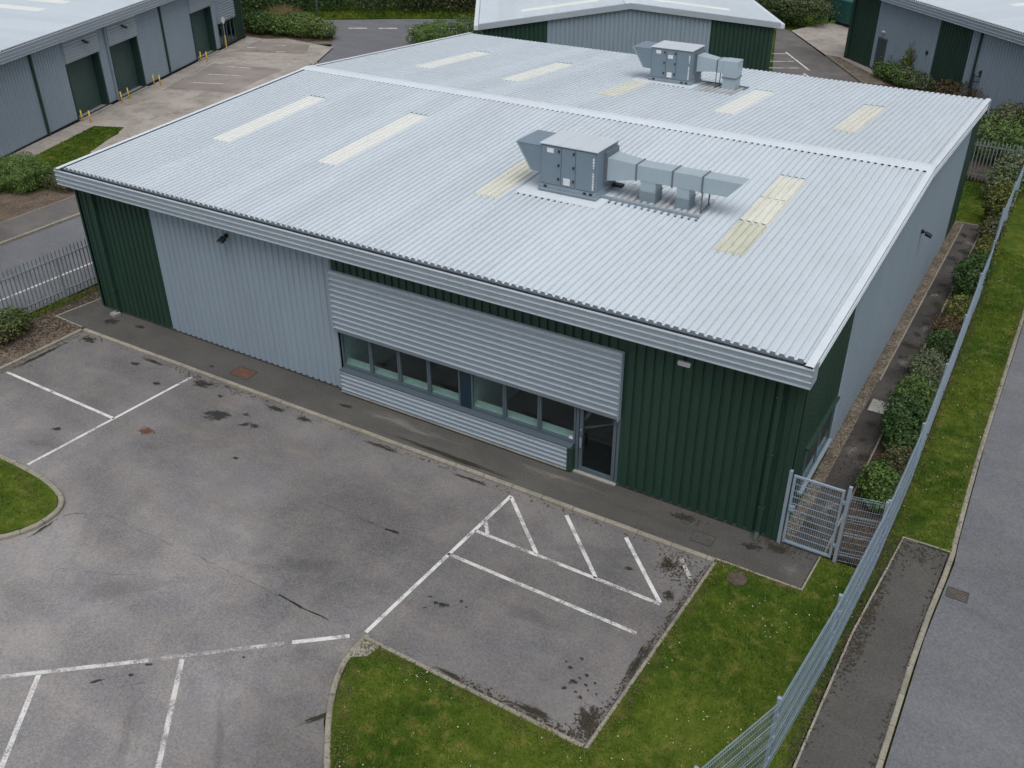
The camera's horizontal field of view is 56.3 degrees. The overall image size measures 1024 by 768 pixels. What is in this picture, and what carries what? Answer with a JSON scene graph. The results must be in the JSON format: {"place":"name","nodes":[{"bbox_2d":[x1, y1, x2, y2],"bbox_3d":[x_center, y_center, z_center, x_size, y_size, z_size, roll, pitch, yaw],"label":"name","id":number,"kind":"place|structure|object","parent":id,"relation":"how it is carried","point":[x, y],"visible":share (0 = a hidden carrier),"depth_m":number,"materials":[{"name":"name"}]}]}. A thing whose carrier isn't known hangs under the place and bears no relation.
{"place":"outdoors","nodes":[
{"label":"outdoors","id":0,"kind":"place"},
{"bbox_2d":[0,458,57,533],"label":"lawn island","id":1,"kind":"structure","parent":0,"point":[23,522],"depth_m":25.30,"materials":[{"name":"green plant"}]},
{"bbox_2d":[0,460,53,528],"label":"grass","id":2,"kind":"structure","parent":1,"relation":"on","point":[12,522],"depth_m":25.30,"materials":[{"name":"green plant"}]},
{"bbox_2d":[5,121,94,161],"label":"path","id":3,"kind":"structure","parent":0,"point":[44,144],"depth_m":52.20,"materials":[{"name":"concrete"}]},
{"bbox_2d":[15,125,123,191],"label":"lawn","id":4,"kind":"structure","parent":0,"point":[108,129],"depth_m":50.95,"materials":[{"name":"green plant"}]},
{"bbox_2d":[0,63,311,241],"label":"pavement","id":5,"kind":"structure","parent":0,"point":[28,222],"depth_m":42.24,"materials":[{"name":"concrete"}]},
{"bbox_2d":[0,15,787,324],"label":"road","id":6,"kind":"structure","parent":0,"point":[371,38],"depth_m":40.21,"materials":[{"name":"grey asphalt"}]},
{"bbox_2d":[0,62,317,245],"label":"kerb","id":7,"kind":"structure","parent":6,"relation":"on","point":[15,238],"depth_m":41.25,"materials":[{"name":"concrete"}]},
{"bbox_2d":[58,299,817,587],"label":"pavement","id":8,"kind":"structure","parent":0,"point":[654,517],"depth_m":27.07,"materials":[{"name":"concrete"}]},
{"bbox_2d":[229,366,257,378],"bbox_3d":[-8.661,-0.357,30.857,0.780,0.030,0.540,16,35,24],"label":"manhole cover","id":9,"kind":"object","parent":8,"relation":"on","point":[243,372],"visible":1,"depth_m":30.86,"materials":[{"name":"metal"}]},
{"bbox_2d":[53,32,991,540],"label":"warehouse","id":10,"kind":"structure","parent":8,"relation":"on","point":[467,290],"depth_m":28.46,"materials":[{"name":"metal"}]},
{"bbox_2d":[340,333,371,375],"bbox_3d":[-4.704,-0.993,28.945,1.112,1.380,0.080,17,36,26],"label":"window","id":11,"kind":"structure","parent":10,"relation":"in","point":[345,364],"depth_m":29.17,"materials":[{"name":"grey metal"}]},
{"bbox_2d":[369,342,399,384],"bbox_3d":[-3.771,-0.700,28.463,1.052,1.380,0.080,17,36,26],"label":"window","id":12,"kind":"structure","parent":10,"relation":"in","point":[374,374],"depth_m":28.67,"materials":[{"name":"grey metal"}]},
{"bbox_2d":[398,351,429,394],"bbox_3d":[-2.860,-0.413,27.992,1.062,1.380,0.080,17,36,26],"label":"window","id":13,"kind":"structure","parent":10,"relation":"in","point":[402,383],"depth_m":28.20,"materials":[{"name":"grey metal"}]},
{"bbox_2d":[428,361,460,405],"bbox_3d":[-1.932,-0.122,27.512,1.092,1.380,0.080,17,36,26],"label":"window","id":14,"kind":"structure","parent":10,"relation":"in","point":[432,393],"depth_m":27.71,"materials":[{"name":"grey metal"}]},
{"bbox_2d":[471,374,504,419],"bbox_3d":[-0.670,0.275,26.859,1.102,1.380,0.080,17,36,26],"label":"window","id":15,"kind":"structure","parent":10,"relation":"in","point":[475,408],"depth_m":27.07,"materials":[{"name":"grey metal"}]},
{"bbox_2d":[504,385,539,431],"bbox_3d":[0.284,0.575,26.366,1.112,1.380,0.080,17,36,26],"label":"window","id":16,"kind":"structure","parent":10,"relation":"in","point":[507,418],"depth_m":26.58,"materials":[{"name":"grey metal"}]},
{"bbox_2d":[539,396,576,443],"bbox_3d":[1.246,0.878,25.869,1.122,1.380,0.080,17,36,26],"label":"window","id":17,"kind":"structure","parent":10,"relation":"in","point":[572,439],"depth_m":26.06,"materials":[{"name":"grey metal"}]},
{"bbox_2d":[574,408,620,482],"bbox_3d":[2.273,1.572,25.507,1.280,2.190,0.165,17,36,26],"label":"door","id":18,"kind":"structure","parent":10,"relation":"in","point":[597,436],"depth_m":25.57,"materials":[{"name":"grey glass"}]},
{"bbox_2d":[515,130,748,220],"bbox_3d":[3.322,-6.001,27.872,6.888,1.627,1.885,17,36,26],"label":"air handling unit","id":19,"kind":"object","parent":10,"relation":"on","point":[581,169],"visible":1,"depth_m":27.99,"materials":[{"name":"metal"}]},
{"bbox_2d":[631,40,748,90],"bbox_3d":[7.340,-13.129,39.619,4.795,1.548,1.775,17,36,26],"label":"air handling unit","id":20,"kind":"object","parent":10,"relation":"on","point":[678,64],"visible":0.96,"depth_m":39.42,"materials":[{"name":"metal"}]},
{"bbox_2d":[776,470,852,562],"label":"side gate","id":21,"kind":"structure","parent":10,"relation":"attached to","point":[791,509],"depth_m":22.88,"materials":[{"name":"metal"}]},
{"bbox_2d":[797,396,839,495],"bbox_3d":[8.029,1.576,24.999,0.140,1.430,2.850,17,36,26],"label":"window","id":22,"kind":"structure","parent":10,"relation":"in","point":[820,441],"depth_m":25.03,"materials":[{"name":"grey glass"}]},
{"bbox_2d":[689,530,716,546],"bbox_3d":[4.771,3.868,23.913,0.580,0.030,0.440,17,35,25],"label":"manhole cover","id":23,"kind":"object","parent":8,"relation":"on","point":[702,538],"visible":1,"depth_m":23.90,"materials":[{"name":"concrete"}]},
{"bbox_2d":[0,5,1023,767],"bbox_3d":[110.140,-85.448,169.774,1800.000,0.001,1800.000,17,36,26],"label":"ground","id":24,"kind":"structure","parent":0,"point":[792,27],"depth_m":31.94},
{"bbox_2d":[0,184,74,221],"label":"planting bed","id":25,"kind":"object","parent":24,"relation":"on","point":[12,205],"visible":0.3,"depth_m":44.14,"materials":[{"name":"brown soil"}]},
{"bbox_2d":[0,151,51,194],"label":"clipped bush","id":26,"kind":"object","parent":25,"relation":"on","point":[9,179],"visible":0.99,"depth_m":44.79,"materials":[{"name":"green plant"}]},
{"bbox_2d":[39,163,73,192],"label":"clipped bush","id":27,"kind":"object","parent":25,"relation":"on","point":[53,180],"visible":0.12,"depth_m":44.96,"materials":[{"name":"green plant"}]},
{"bbox_2d":[0,224,284,366],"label":"planting bed","id":28,"kind":"object","parent":24,"relation":"on","point":[8,358],"visible":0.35,"depth_m":33.13,"materials":[{"name":"brown soil"}]},
{"bbox_2d":[0,304,34,347],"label":"shrub","id":29,"kind":"object","parent":28,"relation":"on","point":[19,319],"visible":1,"depth_m":32.63,"materials":[{"name":"green plant"}]},
{"bbox_2d":[0,239,95,318],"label":"palisade fence","id":30,"kind":"object","parent":28,"relation":"on","point":[60,275],"visible":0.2,"depth_m":34.69,"materials":[{"name":"metal"}]},
{"bbox_2d":[0,275,100,365],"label":"dead leaves","id":31,"kind":"object","parent":28,"relation":"on","point":[71,303],"visible":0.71,"depth_m":33.98,"materials":[{"name":"plant"}]},
{"bbox_2d":[27,284,98,319],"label":"grass","id":32,"kind":"structure","parent":28,"relation":"on","point":[34,314],"depth_m":35.02,"materials":[{"name":"green plant"}]},
{"bbox_2d":[243,28,332,44],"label":"planting bed","id":33,"kind":"object","parent":24,"relation":"on","point":[275,36],"visible":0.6,"depth_m":74.10,"materials":[{"name":"brown soil"}]},
{"bbox_2d":[243,9,275,33],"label":"shrub","id":34,"kind":"object","parent":33,"relation":"on","point":[251,21],"visible":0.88,"depth_m":74.67,"materials":[{"name":"green plant"}]},
{"bbox_2d":[258,11,337,38],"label":"shrub","id":35,"kind":"object","parent":33,"relation":"on","point":[299,24],"visible":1,"depth_m":73.70,"materials":[{"name":"green plant"}]},
{"bbox_2d":[0,332,711,767],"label":"car park","id":36,"kind":"structure","parent":24,"relation":"on","point":[198,572],"depth_m":22.81,"materials":[{"name":"grey asphalt"}]},
{"bbox_2d":[2,335,709,742],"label":"dead leaves","id":37,"kind":"object","parent":36,"relation":"on","point":[586,731],"visible":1,"depth_m":20.16,"materials":[{"name":"brown plant"}]},
{"bbox_2d":[241,0,474,19],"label":"grass verge","id":38,"kind":"object","parent":24,"relation":"on","point":[365,18],"depth_m":83.50,"materials":[{"name":"green plant"}]},
{"bbox_2d":[240,0,421,13],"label":"hedgerow","id":39,"kind":"object","parent":38,"relation":"on","point":[332,7],"visible":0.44,"depth_m":82.35,"materials":[{"name":"green plant"}]},
{"bbox_2d":[407,0,828,13],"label":"hedgerow","id":40,"kind":"object","parent":38,"relation":"on","point":[426,4],"visible":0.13,"depth_m":82.24,"materials":[{"name":"green plant"}]},
{"bbox_2d":[0,328,715,767],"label":"kerb","id":41,"kind":"structure","parent":24,"relation":"on","point":[412,450],"depth_m":24.58,"materials":[{"name":"concrete"}]},
{"bbox_2d":[79,37,809,153],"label":"yard","id":42,"kind":"structure","parent":24,"relation":"on","point":[150,107],"depth_m":59.94,"materials":[{"name":"concrete"}]},
{"bbox_2d":[0,0,245,158],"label":"warehouse","id":43,"kind":"structure","parent":42,"relation":"on","point":[53,83],"depth_m":56.41,"materials":[{"name":"metal"}]},
{"bbox_2d":[65,51,113,120],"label":"roller door","id":44,"kind":"structure","parent":43,"relation":"in","point":[86,79],"depth_m":56.36,"materials":[{"name":"metal"}]},
{"bbox_2d":[109,36,149,99],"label":"roller door","id":45,"kind":"structure","parent":43,"relation":"in","point":[125,55],"depth_m":60.12,"materials":[{"name":"metal"}]},
{"bbox_2d":[189,6,218,60],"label":"roller door","id":46,"kind":"structure","parent":43,"relation":"in","point":[201,21],"depth_m":68.85,"materials":[{"name":"metal"}]},
{"bbox_2d":[216,17,236,46],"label":"window","id":47,"kind":"structure","parent":43,"relation":"in","point":[229,26],"depth_m":71.71,"materials":[{"name":"grey glass"}]},
{"bbox_2d":[167,63,282,92],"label":"parking bay","id":48,"kind":"object","parent":42,"relation":"on","point":[248,76],"visible":1,"depth_m":63.32,"materials":[{"name":"concrete"}]},
{"bbox_2d":[238,41,309,53],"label":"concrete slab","id":49,"kind":"object","parent":42,"relation":"on","point":[269,47],"visible":1,"depth_m":70.89,"materials":[{"name":"concrete"}]},
{"bbox_2d":[0,36,981,767],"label":"edging","id":50,"kind":"object","parent":24,"relation":"on","point":[716,558],"visible":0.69,"depth_m":23.87,"materials":[{"name":"concrete"}]},
{"bbox_2d":[474,0,784,71],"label":"warehouse","id":51,"kind":"structure","parent":24,"relation":"on","point":[741,29],"depth_m":53.83,"materials":[{"name":"metal"}]},
{"bbox_2d":[792,23,848,57],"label":"yard","id":52,"kind":"structure","parent":24,"relation":"on","point":[830,39],"depth_m":74.04,"materials":[{"name":"concrete"}]},
{"bbox_2d":[757,0,840,25],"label":"hedge","id":53,"kind":"object","parent":52,"relation":"on","point":[803,7],"visible":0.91,"depth_m":77.22,"materials":[{"name":"green plant"}]},
{"bbox_2d":[838,0,851,26],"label":"wheeled bin","id":54,"kind":"object","parent":52,"relation":"on","point":[843,9],"visible":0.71,"depth_m":76.81,"materials":[{"name":"plastic"}]},
{"bbox_2d":[843,0,1023,123],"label":"warehouse","id":55,"kind":"structure","parent":52,"relation":"on","point":[958,41],"depth_m":57.43,"materials":[{"name":"metal"}]},
{"bbox_2d":[872,36,887,70],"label":"door","id":56,"kind":"structure","parent":55,"relation":"in","point":[882,42],"depth_m":63.88,"materials":[{"name":"metal"}]},
{"bbox_2d":[875,309,1023,767],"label":"kerb","id":57,"kind":"structure","parent":24,"relation":"on","point":[905,682],"depth_m":22.39,"materials":[{"name":"concrete"}]},
{"bbox_2d":[328,557,869,767],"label":"lawn","id":58,"kind":"structure","parent":0,"point":[647,721],"depth_m":19.55,"materials":[{"name":"green plant"}]},
{"bbox_2d":[351,640,378,656],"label":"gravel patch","id":59,"kind":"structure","parent":58,"relation":"on","point":[358,649],"depth_m":20.81,"materials":[{"name":"grey gravel"}]},
{"bbox_2d":[727,571,747,585],"bbox_3d":[5.335,4.614,22.654,0.480,0.032,0.480,17,36,26],"label":"manhole cover","id":60,"kind":"object","parent":58,"relation":"on","point":[738,580],"visible":1,"depth_m":22.64,"materials":[{"name":"metal"}]},
{"bbox_2d":[348,28,1023,767],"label":"road","id":61,"kind":"structure","parent":0,"point":[964,704],"depth_m":21.13,"materials":[{"name":"grey asphalt"}]},
{"bbox_2d":[945,586,969,603],"bbox_3d":[10.406,4.931,22.347,0.480,0.032,0.380,17,36,26],"label":"road drain","id":62,"kind":"object","parent":61,"relation":"on","point":[957,594],"visible":1,"depth_m":22.34,"materials":[{"name":"metal"}]},
{"bbox_2d":[772,28,859,82],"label":"parking lot","id":63,"kind":"structure","parent":0,"point":[816,63],"depth_m":67.71,"materials":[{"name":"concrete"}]},
{"bbox_2d":[770,534,900,767],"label":"grass verge","id":64,"kind":"object","parent":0,"point":[775,764],"depth_m":19.67,"materials":[{"name":"green plant"}]},
{"bbox_2d":[837,496,888,564],"bbox_3d":[8.236,3.533,22.495,0.822,2.130,0.095,11,33,17],"label":"fence","id":65,"kind":"object","parent":64,"relation":"on","point":[886,506],"visible":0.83,"depth_m":22.40,"materials":[{"name":"metal"}]},
{"bbox_2d":[828,55,885,84],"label":"gravel strip","id":66,"kind":"object","parent":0,"point":[865,76],"visible":0.7,"depth_m":64.30,"materials":[{"name":"brown gravel"}]},
{"bbox_2d":[796,539,947,767],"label":"path","id":67,"kind":"structure","parent":0,"point":[851,731],"depth_m":20.27,"materials":[{"name":"concrete"}]},
{"bbox_2d":[781,222,962,544],"bbox_3d":[13.097,-1.462,32.751,0.360,0.200,24.480,17,36,26],"label":"gravel strip","id":68,"kind":"object","parent":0,"point":[825,467],"visible":0.72,"depth_m":29.70,"materials":[{"name":"gravel"}]},
{"bbox_2d":[791,223,980,557],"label":"side path","id":69,"kind":"structure","parent":0,"point":[837,476],"depth_m":28.85,"materials":[{"name":"grey"}]},
{"bbox_2d":[866,398,889,414],"bbox_3d":[11.198,0.706,29.039,0.680,0.030,0.810,17,36,26],"label":"manhole cover","id":70,"kind":"object","parent":69,"relation":"on","point":[874,405],"visible":0.53,"depth_m":29.05,"materials":[{"name":"concrete"}]},
{"bbox_2d":[826,214,1009,571],"bbox_3d":[15.000,-1.516,32.861,1.150,0.200,26.300,17,36,26],"label":"planting bed","id":71,"kind":"object","parent":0,"point":[877,453],"visible":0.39,"depth_m":24.48,"materials":[{"name":"brown soil"}]},
{"bbox_2d":[855,458,900,513],"bbox_3d":[9.591,2.596,25.007,1.220,1.069,1.675,17,36,26],"label":"shrub","id":72,"kind":"object","parent":71,"relation":"on","point":[882,490],"visible":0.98,"depth_m":24.76,"materials":[{"name":"green plant"}]},
{"bbox_2d":[881,444,915,478],"bbox_3d":[10.459,2.092,25.911,0.991,0.978,1.248,17,36,26],"label":"shrub","id":73,"kind":"object","parent":71,"relation":"on","point":[893,451],"visible":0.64,"depth_m":25.74,"materials":[{"name":"green plant"}]},
{"bbox_2d":[878,390,927,461],"bbox_3d":[11.122,1.101,27.102,1.362,1.430,2.780,10,33,16],"label":"shrub","id":74,"kind":"object","parent":71,"relation":"on","point":[897,415],"visible":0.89,"depth_m":26.77,"materials":[{"name":"green plant"}]},
{"bbox_2d":[886,370,936,418],"bbox_3d":[11.920,0.291,28.555,1.453,1.290,1.818,-1,32,-1],"label":"shrub","id":75,"kind":"object","parent":71,"relation":"on","point":[913,384],"visible":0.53,"depth_m":28.28,"materials":[{"name":"green plant"}]},
{"bbox_2d":[905,345,950,390],"bbox_3d":[13.045,-0.536,29.988,1.345,1.192,2.154,17,36,26],"label":"shrub","id":76,"kind":"object","parent":71,"relation":"on","point":[925,357],"visible":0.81,"depth_m":29.93,"materials":[{"name":"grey plant"}]},
{"bbox_2d":[918,373,947,406],"bbox_3d":[12.594,0.166,29.113,1.208,0.910,1.129,-9,32,-13],"label":"shrub","id":77,"kind":"object","parent":71,"relation":"on","point":[935,380],"visible":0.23,"depth_m":28.99,"materials":[{"name":"green plant"}]},
{"bbox_2d":[924,328,960,359],"bbox_3d":[14.070,-1.295,31.347,1.090,1.063,1.151,6,32,9],"label":"shrub","id":78,"kind":"object","parent":71,"relation":"on","point":[931,341],"visible":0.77,"depth_m":31.13,"materials":[{"name":"green plant"}]},
{"bbox_2d":[931,312,962,340],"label":"shrub","id":79,"kind":"object","parent":71,"relation":"on","point":[953,323],"visible":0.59,"depth_m":32.35,"materials":[{"name":"brown plant"}]},
{"bbox_2d":[942,294,974,321],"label":"shrub","id":80,"kind":"object","parent":71,"relation":"on","point":[962,306],"visible":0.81,"depth_m":33.39,"materials":[{"name":"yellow plant"}]},
{"bbox_2d":[950,251,989,300],"bbox_3d":[16.812,-3.997,35.101,1.352,1.733,2.068,17,36,26],"label":"shrub","id":81,"kind":"object","parent":71,"relation":"on","point":[970,269],"visible":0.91,"depth_m":34.73,"materials":[{"name":"green plant"}]},
{"bbox_2d":[973,234,999,258],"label":"shrub","id":82,"kind":"object","parent":71,"relation":"on","point":[987,243],"visible":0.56,"depth_m":38.05,"materials":[{"name":"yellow plant"}]},
{"bbox_2d":[977,214,1007,240],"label":"shrub","id":83,"kind":"object","parent":71,"relation":"on","point":[990,224],"visible":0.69,"depth_m":39.33,"materials":[{"name":"green plant"}]},
{"bbox_2d":[981,179,1018,220],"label":"shrub","id":84,"kind":"object","parent":71,"relation":"on","point":[998,196],"visible":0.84,"depth_m":40.77,"materials":[{"name":"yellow plant"}]},
{"bbox_2d":[878,76,1022,215],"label":"planting bed","id":85,"kind":"object","parent":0,"point":[889,83],"visible":0.18,"depth_m":48.09,"materials":[{"name":"brown soil"}]},
{"bbox_2d":[871,60,909,85],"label":"shrub","id":86,"kind":"object","parent":85,"relation":"on","point":[885,72],"visible":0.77,"depth_m":62.17,"materials":[{"name":"green plant"}]},
{"bbox_2d":[897,42,917,72],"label":"shrub","id":87,"kind":"object","parent":85,"relation":"on","point":[910,62],"visible":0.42,"depth_m":60.94,"materials":[{"name":"green plant"}]},
{"bbox_2d":[893,64,936,91],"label":"shrub","id":88,"kind":"object","parent":85,"relation":"on","point":[912,82],"visible":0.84,"depth_m":59.77,"materials":[{"name":"green plant"}]},
{"bbox_2d":[931,77,988,98],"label":"shrub","id":89,"kind":"object","parent":85,"relation":"on","point":[953,88],"visible":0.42,"depth_m":56.46,"materials":[{"name":"brown plant"}]},
{"bbox_2d":[967,138,1023,182],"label":"palisade fence","id":90,"kind":"object","parent":85,"relation":"on","point":[987,146],"visible":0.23,"depth_m":45.31,"materials":[{"name":"metal"}]},
{"bbox_2d":[973,113,1023,164],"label":"shrub","id":91,"kind":"object","parent":85,"relation":"on","point":[1007,133],"visible":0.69,"depth_m":47.79,"materials":[{"name":"green plant"}]},
{"bbox_2d":[979,146,1023,197],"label":"shrub","id":92,"kind":"object","parent":85,"relation":"on","point":[997,173],"visible":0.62,"depth_m":43.61,"materials":[{"name":"green plant"}]},
{"bbox_2d":[981,99,1023,135],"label":"shrub","id":93,"kind":"object","parent":85,"relation":"on","point":[1019,112],"visible":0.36,"depth_m":50.95,"materials":[{"name":"green plant"}]},
{"bbox_2d":[890,186,1023,561],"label":"grass verge","id":94,"kind":"object","parent":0,"point":[1013,240],"depth_m":28.78,"materials":[{"name":"green plant"}]},
{"bbox_2d":[4,289,1023,767],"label":"dry thatch","id":95,"kind":"object","parent":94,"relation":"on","point":[662,639],"visible":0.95,"depth_m":20.36,"materials":[{"name":"plant"}]},
{"bbox_2d":[670,232,1004,767],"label":"dead leaves","id":96,"kind":"object","parent":94,"relation":"on","point":[849,643],"visible":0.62,"depth_m":22.55,"materials":[{"name":"brown plant"}]},
{"bbox_2d":[694,166,1023,767],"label":"fence","id":97,"kind":"object","parent":94,"relation":"on","point":[903,487],"visible":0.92,"depth_m":20.63,"materials":[{"name":"metal"}]},
{"bbox_2d":[955,180,990,225],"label":"lawn","id":98,"kind":"structure","parent":0,"point":[976,207],"depth_m":43.48,"materials":[{"name":"green plant"}]},
{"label":"planting bed","id":99,"kind":"structure","parent":0,"visible":0},
{"bbox_2d":[404,18,460,43],"bbox_3d":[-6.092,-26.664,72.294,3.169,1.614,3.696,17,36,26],"label":"hedge","id":100,"kind":"object","parent":99,"relation":"on","point":[414,32],"visible":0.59,"depth_m":71.82,"materials":[{"name":"green plant"}]},
{"bbox_2d":[449,13,482,35],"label":"hedge","id":101,"kind":"object","parent":99,"relation":"on","point":[461,27],"visible":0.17,"depth_m":72.35,"materials":[{"name":"green plant"}]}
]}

